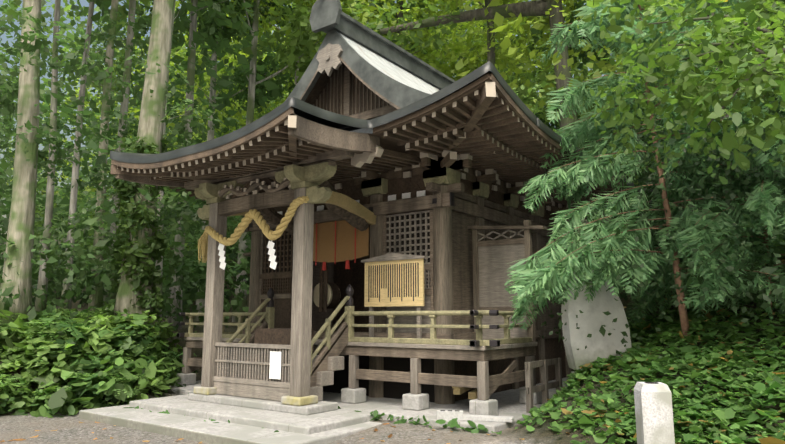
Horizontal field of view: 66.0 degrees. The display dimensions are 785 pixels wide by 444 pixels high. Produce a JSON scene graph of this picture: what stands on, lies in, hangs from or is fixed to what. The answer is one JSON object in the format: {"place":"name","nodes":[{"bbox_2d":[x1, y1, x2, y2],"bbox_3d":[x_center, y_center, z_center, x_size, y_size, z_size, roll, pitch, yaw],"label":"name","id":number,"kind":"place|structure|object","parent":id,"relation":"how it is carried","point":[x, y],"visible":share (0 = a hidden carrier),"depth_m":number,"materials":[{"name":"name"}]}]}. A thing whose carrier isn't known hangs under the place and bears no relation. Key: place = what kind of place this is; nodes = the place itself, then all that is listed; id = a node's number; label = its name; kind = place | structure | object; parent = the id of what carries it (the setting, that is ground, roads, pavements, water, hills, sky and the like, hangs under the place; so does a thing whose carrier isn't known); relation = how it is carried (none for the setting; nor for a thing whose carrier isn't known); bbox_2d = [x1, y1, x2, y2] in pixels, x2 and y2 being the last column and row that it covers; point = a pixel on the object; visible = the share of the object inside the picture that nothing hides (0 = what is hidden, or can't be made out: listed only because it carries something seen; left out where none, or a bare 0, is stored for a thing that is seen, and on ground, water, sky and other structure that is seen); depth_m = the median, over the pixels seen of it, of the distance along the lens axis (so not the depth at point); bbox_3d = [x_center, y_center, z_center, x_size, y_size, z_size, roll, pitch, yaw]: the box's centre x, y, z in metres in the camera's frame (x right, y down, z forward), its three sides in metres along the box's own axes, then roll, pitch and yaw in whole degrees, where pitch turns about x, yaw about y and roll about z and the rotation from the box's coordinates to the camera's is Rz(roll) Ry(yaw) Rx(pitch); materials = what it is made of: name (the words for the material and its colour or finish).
{"place":"outdoors","nodes":[
{"label":"outdoors","id":0,"kind":"place"},
{"bbox_2d":[0,0,636,233],"label":"sky","id":1,"kind":"structure","parent":0,"point":[83,2],"materials":[{"name":"white"}]},
{"bbox_2d":[0,130,784,443],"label":"ground","id":2,"kind":"structure","parent":0,"point":[70,429],"depth_m":8.90,"materials":[{"name":"grey gravel"}]},
{"bbox_2d":[0,421,622,443],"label":"fallen leaves","id":3,"kind":"object","parent":2,"relation":"on","point":[390,435],"visible":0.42,"depth_m":8.80,"materials":[{"name":"brown plant"}]},
{"bbox_2d":[79,371,573,443],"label":"platform","id":4,"kind":"structure","parent":2,"relation":"on","point":[311,419],"depth_m":9.80,"materials":[{"name":"stone"}]},
{"bbox_2d":[184,149,375,400],"bbox_3d":[-1.967,1.135,11.650,4.400,4.190,2.518,-7,-11,36],"label":"porch","id":5,"kind":"object","parent":4,"relation":"on","point":[275,372],"visible":0.98,"depth_m":10.79,"materials":[{"name":"brown wood"}]},
{"bbox_2d":[198,196,308,269],"bbox_3d":[-2.636,0.298,11.112,3.052,1.265,0.428,-7,-11,36],"label":"shimenawa rope","id":6,"kind":"object","parent":5,"relation":"attached to","point":[259,220],"visible":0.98,"depth_m":10.95,"materials":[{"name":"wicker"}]},
{"bbox_2d":[226,284,353,400],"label":"stairs","id":7,"kind":"structure","parent":4,"relation":"on","point":[327,361],"depth_m":11.04,"materials":[{"name":"brown wood"}]},
{"bbox_2d":[177,310,565,401],"bbox_3d":[0.292,3.001,14.469,8.260,1.645,7.210,-7,-11,36],"label":"veranda","id":8,"kind":"object","parent":4,"relation":"on","point":[483,369],"visible":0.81,"depth_m":10.71,"materials":[{"name":"brown wood"}]},
{"bbox_2d":[243,167,570,403],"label":"hall","id":9,"kind":"structure","parent":4,"relation":"on","point":[439,239],"depth_m":11.92,"materials":[{"name":"brown wood"}]},
{"bbox_2d":[273,132,576,221],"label":"brackets","id":10,"kind":"object","parent":9,"relation":"attached to","point":[458,162],"visible":0.21,"depth_m":12.11,"materials":[{"name":"brown wood"}]},
{"bbox_2d":[110,73,659,219],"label":"soffit","id":11,"kind":"structure","parent":10,"relation":"on","point":[486,113],"depth_m":10.20,"materials":[{"name":"brown wood"}]},
{"bbox_2d":[284,0,454,119],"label":"gable","id":12,"kind":"structure","parent":11,"relation":"on","point":[357,86],"depth_m":13.42,"materials":[{"name":"grey wood"}]},
{"bbox_2d":[110,33,660,192],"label":"roof","id":13,"kind":"structure","parent":11,"relation":"on","point":[307,109],"depth_m":9.92,"materials":[{"name":"grey metal"}]},
{"bbox_2d":[0,0,784,399],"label":"foliage","id":14,"kind":"object","parent":2,"relation":"on","point":[692,236],"visible":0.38,"depth_m":14.21,"materials":[{"name":"green plant"}]},
{"bbox_2d":[0,0,784,443],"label":"broad foliage","id":15,"kind":"object","parent":2,"relation":"on","point":[102,328],"visible":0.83,"depth_m":8.07,"materials":[{"name":"green plant"}]},
{"bbox_2d":[0,0,784,350],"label":"trees","id":16,"kind":"object","parent":2,"relation":"on","point":[24,184],"visible":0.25,"depth_m":16.00,"materials":[{"name":"green plant"}]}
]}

